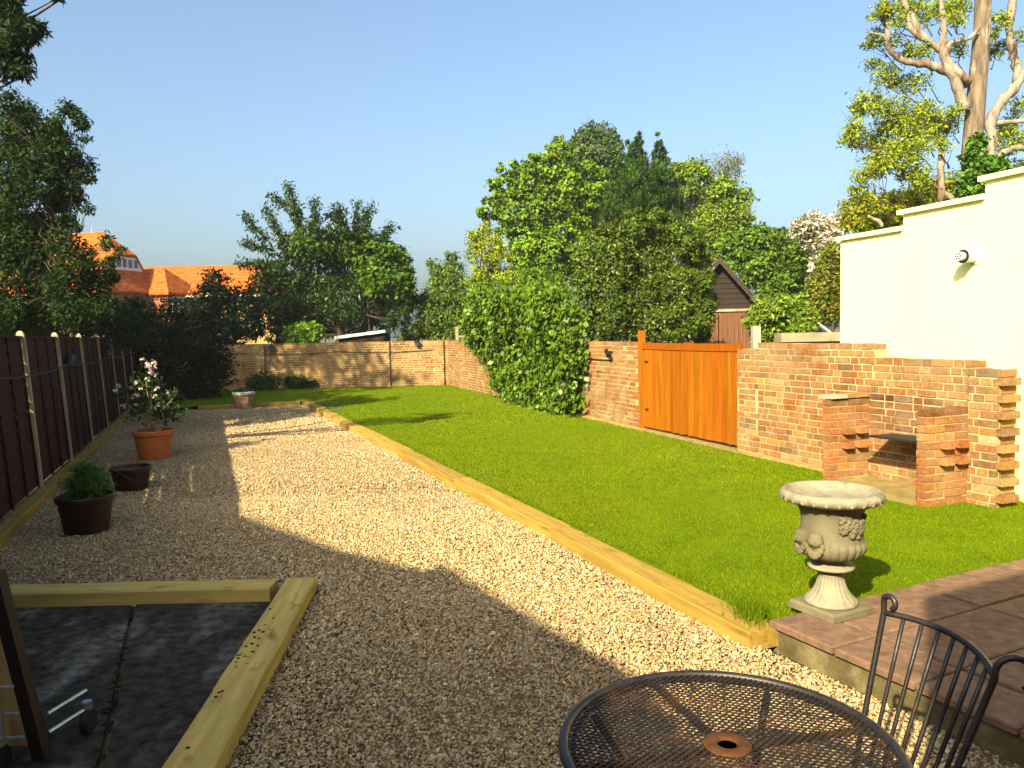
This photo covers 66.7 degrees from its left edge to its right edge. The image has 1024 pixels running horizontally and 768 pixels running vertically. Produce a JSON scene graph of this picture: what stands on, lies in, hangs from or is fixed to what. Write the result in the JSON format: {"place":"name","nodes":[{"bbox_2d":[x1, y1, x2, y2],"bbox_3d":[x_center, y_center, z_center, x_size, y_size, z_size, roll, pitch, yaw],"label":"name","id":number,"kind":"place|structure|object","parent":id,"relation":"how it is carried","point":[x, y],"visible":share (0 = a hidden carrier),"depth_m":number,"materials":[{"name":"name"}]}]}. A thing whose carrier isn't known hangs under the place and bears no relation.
{"place":"outdoors","nodes":[
{"label":"outdoors","id":0,"kind":"place"},
{"bbox_2d":[8,605,131,767],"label":"concrete ground","id":1,"kind":"structure","parent":0,"point":[71,651],"depth_m":4.14,"materials":[{"name":"grey concrete"}]},
{"bbox_2d":[0,569,96,767],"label":"wheeled trolley","id":2,"kind":"object","parent":1,"relation":"on","point":[22,723],"visible":1,"depth_m":3.17,"materials":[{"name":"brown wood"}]},
{"bbox_2d":[102,602,270,767],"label":"concrete ground","id":3,"kind":"structure","parent":0,"point":[180,657],"depth_m":4.07,"materials":[{"name":"grey concrete"}]},
{"bbox_2d":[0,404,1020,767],"bbox_3d":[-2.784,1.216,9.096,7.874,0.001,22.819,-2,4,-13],"label":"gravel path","id":4,"kind":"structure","parent":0,"point":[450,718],"depth_m":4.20,"materials":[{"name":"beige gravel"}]},
{"bbox_2d":[0,517,23,549],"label":"timber sleeper","id":5,"kind":"object","parent":4,"relation":"on","point":[10,528],"visible":1,"depth_m":6.99,"materials":[{"name":"brown wood"}]},
{"bbox_2d":[7,475,65,525],"bbox_3d":[-5.161,1.243,8.448,0.204,0.108,2.394,-3,4,-21],"label":"timber sleeper","id":6,"kind":"object","parent":4,"relation":"on","point":[27,509],"visible":0.59,"depth_m":8.23,"materials":[{"name":"brown wood"}]},
{"bbox_2d":[55,450,92,480],"bbox_3d":[-6.034,1.114,10.680,0.207,0.108,2.394,-3,4,-21],"label":"timber sleeper","id":7,"kind":"object","parent":4,"relation":"on","point":[82,454],"visible":0.39,"depth_m":10.74,"materials":[{"name":"brown wood"}]},
{"bbox_2d":[54,456,117,534],"bbox_3d":[-3.909,1.003,7.156,0.588,0.692,0.500,-1,4,0],"label":"potted shrub","id":8,"kind":"object","parent":4,"relation":"on","point":[84,507],"visible":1,"depth_m":7.06,"materials":[{"name":"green plant"}]},
{"bbox_2d":[84,432,110,455],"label":"timber sleeper","id":9,"kind":"object","parent":4,"relation":"on","point":[103,438],"visible":0.62,"depth_m":12.79,"materials":[{"name":"brown wood"}]},
{"bbox_2d":[92,609,134,767],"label":"moss","id":10,"kind":"object","parent":4,"relation":"on","point":[114,700],"visible":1,"depth_m":3.73,"materials":[{"name":"green plant"}]},
{"bbox_2d":[104,419,123,436],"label":"timber sleeper","id":11,"kind":"object","parent":4,"relation":"on","point":[115,426],"visible":0.63,"depth_m":15.10,"materials":[{"name":"brown wood"}]},
{"bbox_2d":[118,410,133,423],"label":"timber sleeper","id":12,"kind":"object","parent":4,"relation":"on","point":[126,413],"visible":0.41,"depth_m":17.10,"materials":[{"name":"brown wood"}]},
{"bbox_2d":[109,463,151,491],"bbox_3d":[-4.459,1.098,9.105,0.459,0.270,0.459,-1,4,0],"label":"plant pot","id":13,"kind":"object","parent":4,"relation":"on","point":[130,477],"visible":1,"depth_m":8.96,"materials":[{"name":"ceramic"}]},
{"bbox_2d":[9,579,278,607],"bbox_3d":[-2.802,1.408,5.199,2.420,0.109,0.207,-1,4,0],"label":"timber sleeper","id":14,"kind":"object","parent":4,"relation":"on","point":[132,594],"visible":0.91,"depth_m":5.11,"materials":[{"name":"brown wood"}]},
{"bbox_2d":[110,357,195,459],"bbox_3d":[-5.274,0.343,11.485,1.188,1.497,0.676,-1,4,0],"label":"potted rose","id":15,"kind":"object","parent":4,"relation":"on","point":[152,443],"visible":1,"depth_m":11.38,"materials":[{"name":"plant"}]},
{"bbox_2d":[149,380,179,417],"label":"potted shrub","id":16,"kind":"object","parent":4,"relation":"on","point":[165,391],"visible":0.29,"depth_m":17.25,"materials":[{"name":"green plant"}]},
{"bbox_2d":[162,577,315,767],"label":"timber sleeper","id":17,"kind":"object","parent":4,"relation":"on","point":[210,738],"visible":0.98,"depth_m":3.69,"materials":[{"name":"brown wood"}]},
{"bbox_2d":[177,608,273,748],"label":"dirt crumbs","id":18,"kind":"object","parent":17,"relation":"on","point":[187,747],"visible":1,"depth_m":4.03,"materials":[{"name":"soil"}]},
{"bbox_2d":[232,386,254,408],"bbox_3d":[-6.655,0.323,19.304,0.532,0.571,0.532,-3,4,-22],"label":"octagonal planter","id":19,"kind":"object","parent":4,"relation":"on","point":[243,398],"visible":1,"depth_m":19.15,"materials":[{"name":"ceramic"}]},
{"bbox_2d":[197,401,299,409],"bbox_3d":[-6.610,0.542,19.618,2.450,0.108,0.206,-3,4,-26],"label":"timber sleeper","id":20,"kind":"object","parent":4,"relation":"on","point":[255,405],"visible":0.82,"depth_m":19.59,"materials":[{"name":"brown wood"}]},
{"bbox_2d":[301,400,322,410],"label":"timber sleeper","id":21,"kind":"object","parent":4,"relation":"on","point":[310,405],"visible":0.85,"depth_m":19.13,"materials":[{"name":"brown wood"}]},
{"bbox_2d":[315,407,343,421],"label":"timber sleeper","id":22,"kind":"object","parent":4,"relation":"on","point":[325,412],"visible":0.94,"depth_m":16.79,"materials":[{"name":"brown wood"}]},
{"bbox_2d":[334,418,369,435],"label":"timber sleeper","id":23,"kind":"object","parent":4,"relation":"on","point":[348,425],"visible":0.92,"depth_m":14.42,"materials":[{"name":"brown wood"}]},
{"bbox_2d":[361,430,411,455],"bbox_3d":[-2.014,0.922,12.274,0.207,0.109,2.501,-3,4,-23],"label":"timber sleeper","id":24,"kind":"object","parent":4,"relation":"on","point":[382,441],"visible":0.92,"depth_m":12.13,"materials":[{"name":"brown wood"}]},
{"bbox_2d":[397,449,465,487],"bbox_3d":[-1.057,1.057,9.983,0.204,0.108,2.501,-3,4,-23],"label":"timber sleeper","id":25,"kind":"object","parent":4,"relation":"on","point":[441,472],"visible":0.91,"depth_m":9.77,"materials":[{"name":"brown wood"}]},
{"bbox_2d":[454,477,569,538],"bbox_3d":[-0.084,1.184,7.687,0.207,0.108,2.501,-3,4,-23],"label":"timber sleeper","id":26,"kind":"object","parent":4,"relation":"on","point":[535,520],"visible":0.97,"depth_m":7.41,"materials":[{"name":"brown wood"}]},
{"bbox_2d":[549,527,777,649],"bbox_3d":[0.887,1.320,5.373,0.205,0.108,2.501,-3,4,-23],"label":"timber sleeper","id":27,"kind":"object","parent":4,"relation":"on","point":[693,602],"visible":0.94,"depth_m":4.97,"materials":[{"name":"brown wood"}]},
{"bbox_2d":[558,670,912,767],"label":"table","id":28,"kind":"object","parent":4,"relation":"on","point":[731,744],"visible":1,"depth_m":2.01,"materials":[{"name":"black metal"}]},
{"bbox_2d":[852,593,1023,767],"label":"iron chair","id":29,"kind":"object","parent":4,"relation":"on","point":[991,670],"visible":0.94,"depth_m":2.08,"materials":[{"name":"black metal"}]},
{"bbox_2d":[0,0,1023,339],"label":"sky","id":30,"kind":"structure","parent":0,"point":[200,110],"materials":[{"name":"blue"}]},
{"bbox_2d":[135,329,963,741],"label":"ground","id":31,"kind":"structure","parent":0,"point":[763,649],"depth_m":4.35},
{"bbox_2d":[0,0,65,87],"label":"tall tree","id":32,"kind":"object","parent":31,"relation":"on","point":[20,30],"visible":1,"depth_m":8.15,"materials":[{"name":"green plant"}]},
{"bbox_2d":[0,84,127,336],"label":"rowan tree","id":33,"kind":"object","parent":31,"relation":"on","point":[24,236],"visible":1,"depth_m":12.68,"materials":[{"name":"green plant"}]},
{"bbox_2d":[0,331,141,523],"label":"garden fence","id":34,"kind":"object","parent":31,"relation":"on","point":[52,423],"visible":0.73,"depth_m":9.76,"materials":[{"name":"brown wood"}]},
{"bbox_2d":[0,353,128,379],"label":"light cable","id":35,"kind":"object","parent":34,"relation":"attached to","point":[55,369],"visible":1,"depth_m":9.76,"materials":[{"name":"black plastic"}]},
{"bbox_2d":[63,352,75,362],"bbox_3d":[-6.238,-0.376,10.969,0.185,0.165,0.162,-1,4,0],"label":"garden lantern","id":36,"kind":"object","parent":34,"relation":"attached to","point":[69,357],"visible":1,"depth_m":10.93,"materials":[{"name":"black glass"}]},
{"bbox_2d":[103,347,111,354],"bbox_3d":[-7.916,-0.642,15.243,0.185,0.165,0.162,-1,4,0],"label":"garden lantern","id":37,"kind":"object","parent":34,"relation":"attached to","point":[108,351],"visible":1,"depth_m":15.20,"materials":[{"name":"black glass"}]},
{"bbox_2d":[0,227,149,336],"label":"brick house","id":38,"kind":"structure","parent":31,"relation":"on","point":[134,274],"depth_m":44.80,"materials":[{"name":"tile"}]},
{"bbox_2d":[0,288,159,357],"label":"garden hedge","id":39,"kind":"object","parent":31,"relation":"on","point":[121,327],"visible":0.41,"depth_m":15.22,"materials":[{"name":"green plant"}]},
{"bbox_2d":[143,265,295,343],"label":"brick house","id":40,"kind":"structure","parent":31,"relation":"on","point":[164,281],"depth_m":47.17,"materials":[{"name":"tile"}]},
{"bbox_2d":[171,296,187,312],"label":"window","id":41,"kind":"structure","parent":40,"relation":"in","point":[181,298],"depth_m":46.36,"materials":[{"name":"white paint"}]},
{"bbox_2d":[177,266,269,344],"bbox_3d":[-10.115,-1.955,27.235,3.318,4.337,2.612,-1,4,0],"label":"laurel shrub","id":42,"kind":"object","parent":31,"relation":"on","point":[219,298],"visible":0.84,"depth_m":26.84,"materials":[{"name":"green plant"}]},
{"bbox_2d":[142,340,448,395],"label":"brick wall","id":43,"kind":"structure","parent":31,"relation":"on","point":[355,365],"depth_m":25.18,"materials":[{"name":"brown brick"}]},
{"bbox_2d":[268,344,273,350],"bbox_3d":[-7.716,-1.170,24.939,0.221,0.214,0.224,-1,4,0],"label":"garden lantern","id":44,"kind":"object","parent":43,"relation":"attached to","point":[271,347],"visible":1,"depth_m":24.88,"materials":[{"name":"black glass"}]},
{"bbox_2d":[223,350,426,354],"bbox_3d":[-7.216,-0.985,25.051,9.701,0.076,0.018,-1,4,-2],"label":"light cable","id":45,"kind":"object","parent":43,"relation":"attached to","point":[327,352],"visible":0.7,"depth_m":25.09,"materials":[{"name":"black plastic"}]},
{"bbox_2d":[281,316,327,342],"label":"snowberry shrub","id":46,"kind":"object","parent":31,"relation":"on","point":[304,332],"visible":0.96,"depth_m":26.63,"materials":[{"name":"green plant"}]},
{"bbox_2d":[232,180,421,343],"bbox_3d":[-6.739,-3.747,28.358,7.098,7.662,4.030,-1,4,0],"label":"cherry tree","id":47,"kind":"object","parent":31,"relation":"on","point":[290,306],"visible":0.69,"depth_m":27.72,"materials":[{"name":"green plant"}]},
{"bbox_2d":[284,225,417,331],"bbox_3d":[-5.633,-2.925,27.818,4.631,6.013,2.399,-1,4,0],"label":"plum tree","id":48,"kind":"object","parent":31,"relation":"on","point":[371,269],"visible":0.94,"depth_m":27.29,"materials":[{"name":"green plant"}]},
{"bbox_2d":[335,330,391,341],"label":"shed","id":49,"kind":"structure","parent":31,"relation":"on","point":[379,336],"depth_m":27.05,"materials":[{"name":"white paint"}]},
{"bbox_2d":[393,250,489,340],"bbox_3d":[-2.615,-2.509,28.816,3.635,4.966,2.430,-1,4,0],"label":"apple tree","id":50,"kind":"object","parent":31,"relation":"on","point":[432,304],"visible":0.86,"depth_m":28.46,"materials":[{"name":"green plant"}]},
{"bbox_2d":[455,327,465,339],"bbox_3d":[-1.658,-0.896,26.045,0.420,2.030,0.100,-1,4,0],"label":"trellis","id":51,"kind":"object","parent":31,"relation":"on","point":[457,334],"visible":0.24,"depth_m":25.95,"materials":[{"name":"beige wood"}]},
{"bbox_2d":[463,219,524,292],"bbox_3d":[-0.658,-3.532,31.920,2.799,6.508,1.989,-1,4,0],"label":"golden robinia","id":52,"kind":"object","parent":31,"relation":"on","point":[494,254],"visible":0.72,"depth_m":31.52,"materials":[{"name":"yellow plant"}]},
{"bbox_2d":[499,262,579,321],"bbox_3d":[1.398,-2.573,30.938,4.064,4.633,2.348,-1,4,0],"label":"green shrub","id":53,"kind":"object","parent":31,"relation":"on","point":[557,277],"visible":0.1,"depth_m":30.59,"materials":[{"name":"green plant"}]},
{"bbox_2d":[475,133,610,281],"bbox_3d":[1.750,-6.309,37.651,6.816,11.209,4.059,-2,4,-9],"label":"sycamore tree","id":54,"kind":"object","parent":31,"relation":"on","point":[535,221],"visible":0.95,"depth_m":36.81,"materials":[{"name":"green plant"}]},
{"bbox_2d":[448,340,649,428],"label":"brick wall","id":55,"kind":"structure","parent":31,"relation":"on","point":[610,391],"depth_m":14.25,"materials":[{"name":"brick"}]},
{"bbox_2d":[454,269,598,416],"bbox_3d":[0.030,-1.077,18.010,1.483,3.343,7.754,-3,4,-20],"label":"ivy","id":56,"kind":"object","parent":55,"relation":"attached to","point":[528,379],"visible":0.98,"depth_m":16.55,"materials":[{"name":"green plant"}]},
{"bbox_2d":[604,349,612,357],"bbox_3d":[1.711,-0.544,13.738,0.151,0.156,0.184,-1,4,0],"label":"spot light","id":57,"kind":"object","parent":55,"relation":"attached to","point":[607,353],"visible":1,"depth_m":13.70,"materials":[{"name":"grey metal"}]},
{"bbox_2d":[566,119,628,241],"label":"dark tree","id":58,"kind":"object","parent":31,"relation":"on","point":[599,149],"visible":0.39,"depth_m":41.63,"materials":[{"name":"green plant"}]},
{"bbox_2d":[597,130,686,295],"bbox_3d":[4.992,-4.923,29.791,3.532,9.412,2.700,-1,4,0],"label":"cypress tree","id":59,"kind":"object","parent":31,"relation":"on","point":[637,180],"visible":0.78,"depth_m":29.23,"materials":[{"name":"green plant"}]},
{"bbox_2d":[565,206,720,342],"bbox_3d":[2.924,-1.670,17.483,3.504,4.541,2.220,-1,4,0],"label":"holm oak","id":60,"kind":"object","parent":31,"relation":"on","point":[657,309],"visible":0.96,"depth_m":17.04,"materials":[{"name":"green plant"}]},
{"bbox_2d":[669,156,760,263],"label":"ash tree","id":61,"kind":"object","parent":31,"relation":"on","point":[722,200],"visible":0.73,"depth_m":40.91,"materials":[{"name":"green plant"}]},
{"bbox_2d":[674,257,755,347],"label":"timber shed","id":62,"kind":"structure","parent":31,"relation":"on","point":[735,293],"depth_m":21.84,"materials":[{"name":"wood"},{"name":"roofing felt"}]},
{"bbox_2d":[683,313,717,343],"bbox_3d":[5.351,-0.900,22.055,0.965,2.200,0.029,-1,4,8],"label":"door","id":63,"kind":"structure","parent":62,"relation":"in","point":[715,332],"depth_m":21.96,"materials":[{"name":"brown wood"}]},
{"bbox_2d":[719,312,750,347],"bbox_3d":[6.331,-0.910,21.917,0.965,2.200,0.029,-1,4,8],"label":"door","id":64,"kind":"structure","parent":62,"relation":"in","point":[731,330],"depth_m":21.88,"materials":[{"name":"brown wood"}]},
{"bbox_2d":[693,144,753,261],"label":"birch tree","id":65,"kind":"object","parent":31,"relation":"on","point":[733,164],"visible":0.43,"depth_m":50.98,"materials":[{"name":"green plant"}]},
{"bbox_2d":[751,326,760,348],"bbox_3d":[3.345,0.096,10.674,0.105,1.780,0.105,-1,4,0],"label":"concrete post","id":66,"kind":"object","parent":31,"relation":"on","point":[755,335],"visible":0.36,"depth_m":10.57,"materials":[{"name":"beige concrete"}]},
{"bbox_2d":[714,221,810,299],"bbox_3d":[9.886,-3.313,30.018,3.957,5.954,2.977,-1,4,0],"label":"maple tree","id":67,"kind":"object","parent":31,"relation":"on","point":[756,256],"visible":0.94,"depth_m":29.30,"materials":[{"name":"green plant"}]},
{"bbox_2d":[741,293,824,343],"bbox_3d":[5.057,-0.469,14.470,1.657,2.437,0.910,-2,4,-11],"label":"round bush","id":68,"kind":"object","parent":31,"relation":"on","point":[781,314],"visible":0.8,"depth_m":14.22,"materials":[{"name":"green plant"}]},
{"bbox_2d":[774,332,839,342],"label":"garden wall","id":69,"kind":"structure","parent":31,"relation":"on","point":[823,337],"depth_m":12.27,"materials":[{"name":"beige concrete"}]},
{"bbox_2d":[786,207,849,323],"bbox_3d":[10.627,-3.107,26.837,2.385,5.878,1.499,-1,4,0],"label":"hawthorn tree","id":70,"kind":"object","parent":31,"relation":"on","point":[812,232],"visible":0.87,"depth_m":26.47,"materials":[{"name":"white plant"}]},
{"bbox_2d":[802,240,840,331],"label":"mixed hedge","id":71,"kind":"object","parent":31,"relation":"on","point":[823,286],"visible":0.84,"depth_m":21.63,"materials":[{"name":"green plant"}]},
{"bbox_2d":[737,342,1021,507],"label":"brick wall","id":72,"kind":"structure","parent":31,"relation":"on","point":[781,387],"depth_m":8.15,"materials":[{"name":"brick"}]},
{"bbox_2d":[638,330,743,445],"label":"garden gate","id":73,"kind":"structure","parent":72,"relation":"attached to","point":[689,389],"depth_m":11.48,"materials":[{"name":"brown wood"}]},
{"bbox_2d":[832,178,957,233],"bbox_3d":[9.042,-2.174,18.052,3.136,5.204,1.731,-1,4,0],"label":"golden shrub","id":74,"kind":"object","parent":31,"relation":"on","point":[850,219],"visible":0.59,"depth_m":17.68,"materials":[{"name":"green plant"}]},
{"bbox_2d":[835,167,1023,501],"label":"rendered building","id":75,"kind":"structure","parent":31,"relation":"on","point":[942,280],"depth_m":7.82,"materials":[{"name":"white paint"}]},
{"bbox_2d":[835,0,1023,227],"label":"robinia tree","id":76,"kind":"object","parent":31,"relation":"on","point":[978,156],"visible":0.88,"depth_m":14.53,"materials":[{"name":"green plant"}]},
{"bbox_2d":[127,385,1023,630],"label":"lawn","id":77,"kind":"structure","parent":0,"point":[766,574],"depth_m":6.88,"materials":[{"name":"plant"}]},
{"bbox_2d":[105,286,244,400],"bbox_3d":[-9.558,-0.843,21.537,4.118,3.724,3.216,-1,4,0],"label":"yew bush","id":78,"kind":"object","parent":77,"relation":"on","point":[173,347],"visible":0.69,"depth_m":21.15,"materials":[{"name":"green plant"}]},
{"bbox_2d":[243,369,285,390],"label":"shrub","id":79,"kind":"object","parent":77,"relation":"on","point":[260,381],"visible":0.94,"depth_m":24.17,"materials":[{"name":"green plant"}]},
{"bbox_2d":[278,371,319,388],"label":"shrub","id":80,"kind":"object","parent":77,"relation":"on","point":[304,383],"visible":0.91,"depth_m":24.86,"materials":[{"name":"green plant"}]},
{"bbox_2d":[312,401,345,411],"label":"bare soil","id":81,"kind":"structure","parent":77,"relation":"on","point":[328,406],"depth_m":18.37,"materials":[{"name":"brown soil"}]},
{"bbox_2d":[635,427,737,452],"bbox_3d":[2.683,0.867,11.700,0.360,0.135,2.838,-2,4,-19],"label":"threshold","id":82,"kind":"object","parent":77,"relation":"on","point":[715,444],"visible":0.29,"depth_m":11.45,"materials":[{"name":"concrete"}]},
{"bbox_2d":[819,392,969,506],"bbox_3d":[3.737,0.641,7.679,0.560,1.028,1.405,-3,4,-21],"label":"brick barbecue","id":83,"kind":"object","parent":77,"relation":"on","point":[941,440],"visible":0.98,"depth_m":7.24,"materials":[{"name":"brick"}]},
{"bbox_2d":[816,322,830,331],"bbox_3d":[5.766,-0.496,15.558,0.890,2.307,1.135,-1,4,0],"label":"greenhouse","id":84,"kind":"object","parent":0,"point":[822,328],"depth_m":14.97,"materials":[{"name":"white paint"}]},
{"bbox_2d":[774,631,1023,767],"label":"patio","id":85,"kind":"structure","parent":0,"point":[1000,742],"depth_m":3.62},
{"bbox_2d":[769,612,874,653],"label":"paving slab","id":86,"kind":"structure","parent":85,"relation":"on","point":[826,636],"depth_m":4.10,"materials":[{"name":"stone"}]},
{"bbox_2d":[835,638,955,689],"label":"paving slab","id":87,"kind":"structure","parent":85,"relation":"on","point":[860,654],"depth_m":3.72,"materials":[{"name":"stone"}]},
{"bbox_2d":[841,586,979,637],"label":"paving slab","id":88,"kind":"structure","parent":85,"relation":"on","point":[922,604],"depth_m":4.40,"materials":[{"name":"stone"}]},
{"bbox_2d":[779,480,885,623],"bbox_3d":[1.794,0.932,4.373,0.550,0.692,0.553,-1,4,0],"label":"stone urn","id":89,"kind":"object","parent":88,"relation":"on","point":[829,540],"visible":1,"depth_m":4.26,"materials":[{"name":"beige stone"}]},
{"bbox_2d":[882,608,1023,670],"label":"paving slab","id":90,"kind":"structure","parent":85,"relation":"on","point":[989,634],"depth_m":3.99,"materials":[{"name":"stone"}]},
{"bbox_2d":[914,563,1023,607],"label":"paving slab","id":91,"kind":"structure","parent":85,"relation":"on","point":[989,585],"depth_m":4.75,"materials":[{"name":"brown stone"}]},
{"bbox_2d":[917,671,1023,734],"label":"paving slab","id":92,"kind":"structure","parent":85,"relation":"on","point":[1005,709],"depth_m":3.31,"materials":[{"name":"brown stone"}]},
{"bbox_2d":[964,649,1023,694],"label":"paving slab","id":93,"kind":"structure","parent":85,"relation":"on","point":[1011,675],"depth_m":3.55,"materials":[{"name":"brown stone"}]},
{"bbox_2d":[984,596,1023,619],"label":"paving slab","id":94,"kind":"structure","parent":85,"relation":"on","point":[1014,607],"depth_m":4.38,"materials":[{"name":"brown stone"}]},
{"bbox_2d":[1003,559,1023,568],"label":"paving slab","id":95,"kind":"structure","parent":85,"relation":"on","point":[1018,563],"depth_m":5.19,"materials":[{"name":"stone"}]}
]}

